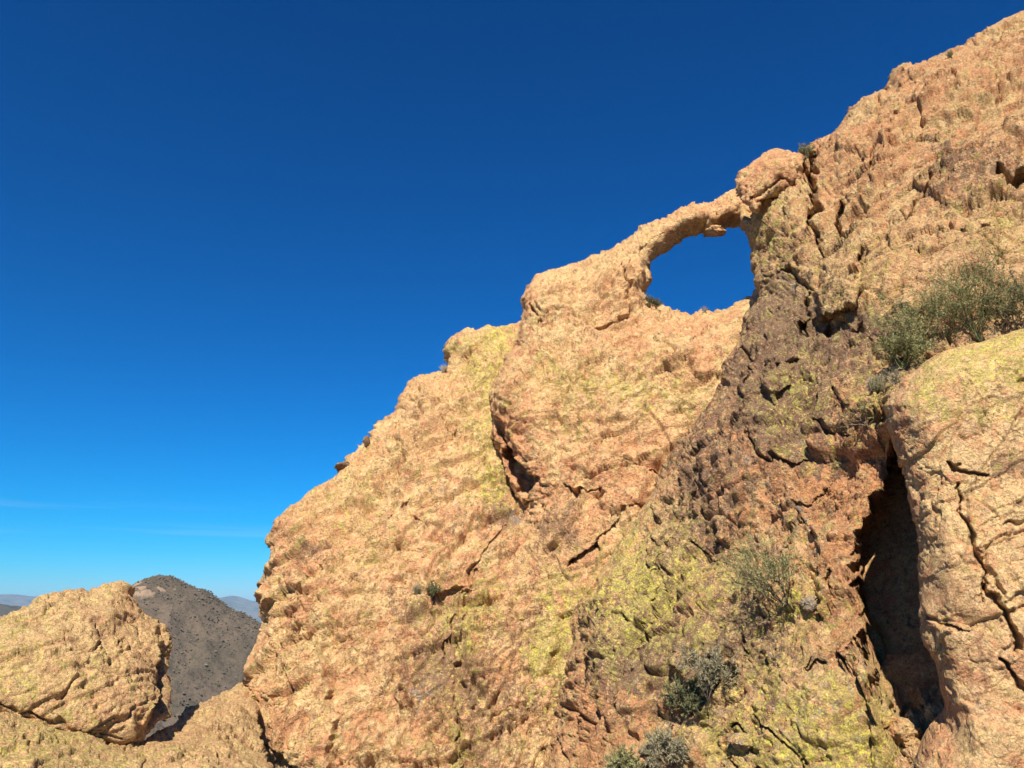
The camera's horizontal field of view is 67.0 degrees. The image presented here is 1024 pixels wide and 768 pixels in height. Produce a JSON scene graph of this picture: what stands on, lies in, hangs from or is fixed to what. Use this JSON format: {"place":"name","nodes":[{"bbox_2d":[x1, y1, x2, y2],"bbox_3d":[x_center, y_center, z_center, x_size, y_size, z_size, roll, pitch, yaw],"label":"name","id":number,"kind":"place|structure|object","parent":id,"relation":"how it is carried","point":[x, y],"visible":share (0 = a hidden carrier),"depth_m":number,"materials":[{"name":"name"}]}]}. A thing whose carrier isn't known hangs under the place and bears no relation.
{"place":"outdoors","nodes":[
{"label":"outdoors","id":0,"kind":"place"},
{"bbox_2d":[0,604,20,616],"bbox_3d":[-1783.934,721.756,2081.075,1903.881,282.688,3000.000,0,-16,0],"label":"hill","id":1,"kind":"structure","parent":0,"point":[5,609],"depth_m":2068.91,"materials":[{"name":"grey stone"}]},
{"bbox_2d":[0,594,261,622],"bbox_3d":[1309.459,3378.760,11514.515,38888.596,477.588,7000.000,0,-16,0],"label":"mountains","id":2,"kind":"structure","parent":0,"point":[247,606],"depth_m":11121.51,"materials":[{"name":"soil"}]},
{"bbox_2d":[132,575,260,739],"bbox_3d":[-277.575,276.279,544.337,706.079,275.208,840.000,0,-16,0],"label":"hill","id":3,"kind":"structure","parent":0,"point":[214,674],"depth_m":521.80,"materials":[{"name":"grey stone"}]},
{"bbox_2d":[131,574,260,729],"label":"scrub","id":4,"kind":"object","parent":3,"relation":"on","point":[208,596],"visible":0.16,"depth_m":547.19,"materials":[{"name":"grey plant"}]},
{"bbox_2d":[0,0,1023,600],"label":"sky","id":5,"kind":"structure","parent":0,"point":[234,234],"materials":[{"name":"blue"}]},
{"bbox_2d":[543,10,1023,767],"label":"cliff","id":6,"kind":"structure","parent":0,"point":[911,174],"depth_m":20.77,"materials":[{"name":"beige stone"}]},
{"bbox_2d":[603,742,648,767],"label":"shrub","id":7,"kind":"object","parent":6,"relation":"on","point":[625,759],"visible":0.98,"depth_m":16.80,"materials":[{"name":"green plant"}]},
{"bbox_2d":[635,721,691,767],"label":"dry shrub","id":8,"kind":"object","parent":6,"relation":"on","point":[675,749],"visible":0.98,"depth_m":16.22,"materials":[{"name":"grey plant"}]},
{"bbox_2d":[659,672,708,719],"bbox_3d":[3.868,6.848,16.999,1.294,1.010,1.330,0,-16,0],"label":"shrub","id":9,"kind":"object","parent":6,"relation":"on","point":[694,689],"visible":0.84,"depth_m":16.98,"materials":[{"name":"green plant"}]},
{"bbox_2d":[673,641,739,699],"bbox_3d":[4.252,6.184,16.631,1.652,1.319,1.381,0,-16,0],"label":"dry shrub","id":10,"kind":"object","parent":6,"relation":"on","point":[707,670],"visible":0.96,"depth_m":16.43,"materials":[{"name":"grey plant"}]},
{"bbox_2d":[727,732,753,750],"bbox_3d":[4.600,7.135,15.405,0.608,0.346,0.501,0,-16,0],"label":"rock","id":11,"kind":"object","parent":6,"relation":"on","point":[741,741],"visible":0.9,"depth_m":15.30,"materials":[{"name":"beige stone"}]},
{"bbox_2d":[718,523,809,605],"bbox_3d":[5.536,3.961,17.081,1.856,1.943,2.449,0,-16,0],"label":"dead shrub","id":12,"kind":"object","parent":6,"relation":"on","point":[760,583],"visible":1,"depth_m":16.93,"materials":[{"name":"green plant"}]},
{"bbox_2d":[735,148,803,213],"bbox_3d":[10.658,-8.432,32.116,2.735,3.735,3.127,0,-16,0],"label":"rock block","id":13,"kind":"object","parent":6,"relation":"on","point":[772,173],"visible":0.98,"depth_m":31.10,"materials":[{"name":"beige stone"}]},
{"bbox_2d":[798,142,816,157],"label":"shrub","id":14,"kind":"object","parent":6,"relation":"on","point":[807,151],"visible":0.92,"depth_m":31.93,"materials":[{"name":"green plant"}]},
{"bbox_2d":[800,595,819,611],"bbox_3d":[6.429,4.740,16.672,0.406,0.366,0.372,0,-16,0],"label":"rock","id":15,"kind":"object","parent":6,"relation":"on","point":[810,603],"visible":0.98,"depth_m":16.56,"materials":[{"name":"beige stone"}]},
{"bbox_2d":[829,399,885,432],"bbox_3d":[8.534,0.764,18.725,1.472,0.798,1.064,-12,-20,35],"label":"dry shrub","id":16,"kind":"object","parent":6,"relation":"on","point":[863,424],"visible":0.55,"depth_m":18.71,"materials":[{"name":"brown plant"}]},
{"bbox_2d":[865,375,886,393],"bbox_3d":[8.912,0.012,18.920,0.507,0.451,0.506,0,-16,0],"label":"barrel cactus","id":17,"kind":"object","parent":6,"relation":"on","point":[873,384],"visible":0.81,"depth_m":18.80,"materials":[{"name":"green plant"}]},
{"bbox_2d":[879,709,897,728],"bbox_3d":[6.977,6.292,14.459,0.472,0.400,0.410,-8,-18,26],"label":"rock","id":18,"kind":"object","parent":6,"relation":"on","point":[888,717],"visible":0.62,"depth_m":14.33,"materials":[{"name":"beige stone"}]},
{"bbox_2d":[879,367,902,384],"bbox_3d":[9.034,-0.119,18.355,0.631,0.593,0.624,-6,-17,18],"label":"dry shrub","id":19,"kind":"object","parent":6,"relation":"on","point":[891,375],"visible":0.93,"depth_m":18.34,"materials":[{"name":"plant"}]},
{"bbox_2d":[870,314,936,369],"bbox_3d":[9.984,-0.898,19.502,1.905,1.801,1.455,0,-16,0],"label":"desert bush","id":20,"kind":"object","parent":6,"relation":"on","point":[912,350],"visible":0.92,"depth_m":19.31,"materials":[{"name":"green plant"}]},
{"bbox_2d":[887,716,922,746],"bbox_3d":[7.229,6.483,14.373,0.626,0.562,0.645,7,-18,-24],"label":"rock","id":21,"kind":"object","parent":6,"relation":"on","point":[902,730],"visible":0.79,"depth_m":14.18,"materials":[{"name":"beige stone"}]},
{"bbox_2d":[901,743,919,763],"bbox_3d":[7.158,6.598,13.567,0.510,0.535,0.513,0,-16,0],"label":"rock","id":22,"kind":"object","parent":6,"relation":"on","point":[909,753],"visible":0.41,"depth_m":13.61,"materials":[{"name":"beige stone"}]},
{"bbox_2d":[921,343,953,360],"bbox_3d":[10.758,-0.723,19.467,0.788,0.570,0.700,0,-16,0],"label":"rock","id":23,"kind":"object","parent":6,"relation":"on","point":[938,348],"visible":0.38,"depth_m":19.30,"materials":[{"name":"beige stone"}]},
{"bbox_2d":[867,266,1014,344],"bbox_3d":[11.047,-1.981,20.284,2.257,2.400,3.408,13,-21,-37],"label":"desert bush","id":24,"kind":"object","parent":6,"relation":"on","point":[930,311],"visible":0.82,"depth_m":20.29,"materials":[{"name":"green plant"}]},
{"bbox_2d":[945,48,953,56],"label":"grass tuft","id":25,"kind":"object","parent":6,"relation":"on","point":[950,54],"visible":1,"depth_m":32.84,"materials":[{"name":"grey plant"}]},
{"bbox_2d":[885,329,1023,767],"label":"boulder","id":26,"kind":"object","parent":6,"relation":"on","point":[955,422],"visible":1,"depth_m":13.43,"materials":[{"name":"beige stone"}]},
{"bbox_2d":[901,242,1022,341],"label":"desert bush","id":27,"kind":"object","parent":6,"relation":"on","point":[958,291],"visible":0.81,"depth_m":19.81,"materials":[{"name":"green plant"}]},
{"bbox_2d":[971,264,1023,330],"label":"desert bush","id":28,"kind":"object","parent":6,"relation":"on","point":[1013,304],"visible":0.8,"depth_m":19.64,"materials":[{"name":"green plant"}]},
{"bbox_3d":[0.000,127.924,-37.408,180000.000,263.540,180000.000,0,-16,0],"label":"ground","id":29,"kind":"structure","parent":0,"visible":0},
{"bbox_2d":[0,682,273,767],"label":"rock ledge","id":30,"kind":"object","parent":29,"relation":"on","point":[223,729],"visible":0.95,"depth_m":15.72,"materials":[{"name":"beige stone"}]},
{"bbox_2d":[0,580,172,744],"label":"boulder","id":31,"kind":"object","parent":30,"relation":"on","point":[93,661],"visible":0.96,"depth_m":16.35,"materials":[{"name":"beige stone"}]},
{"bbox_2d":[242,321,558,767],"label":"rock buttress","id":32,"kind":"object","parent":29,"relation":"on","point":[362,654],"visible":0.69,"depth_m":25.40,"materials":[{"name":"beige stone"}]},
{"bbox_2d":[334,461,349,470],"bbox_3d":[-6.997,3.447,32.231,0.874,0.410,0.798,0,-16,0],"label":"rock","id":33,"kind":"object","parent":32,"relation":"on","point":[340,466],"visible":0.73,"depth_m":31.95,"materials":[{"name":"brown stone"}]},
{"bbox_2d":[362,435,369,446],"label":"rock","id":34,"kind":"object","parent":32,"relation":"on","point":[366,441],"visible":0.98,"depth_m":32.74,"materials":[{"name":"brown stone"}]},
{"bbox_2d":[411,582,422,593],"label":"grass tuft","id":35,"kind":"object","parent":32,"relation":"on","point":[415,589],"visible":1,"depth_m":25.62,"materials":[{"name":"beige plant"}]},
{"bbox_2d":[426,581,441,597],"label":"shrub","id":36,"kind":"object","parent":32,"relation":"on","point":[432,591],"visible":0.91,"depth_m":25.97,"materials":[{"name":"green plant"}]},
{"bbox_2d":[440,365,449,371],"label":"grass tuft","id":37,"kind":"object","parent":32,"relation":"on","point":[444,368],"visible":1,"depth_m":36.08,"materials":[{"name":"beige plant"}]},
{"bbox_2d":[488,189,758,767],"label":"rock arch","id":38,"kind":"object","parent":29,"relation":"on","point":[605,383],"visible":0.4,"depth_m":28.60,"materials":[{"name":"beige stone"}]},
{"bbox_2d":[643,295,653,307],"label":"shrub","id":39,"kind":"object","parent":38,"relation":"on","point":[648,300],"visible":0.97,"depth_m":32.89,"materials":[{"name":"green plant"}]},
{"bbox_2d":[651,298,662,308],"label":"shrub","id":40,"kind":"object","parent":38,"relation":"on","point":[655,303],"visible":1,"depth_m":32.65,"materials":[{"name":"green plant"}]},
{"bbox_2d":[705,225,726,236],"bbox_3d":[9.395,-7.043,35.710,0.981,0.494,0.810,0,-16,0],"label":"rock","id":41,"kind":"object","parent":38,"relation":"hanging from","point":[715,230],"visible":1,"depth_m":35.50,"materials":[{"name":"beige stone"}]}
]}

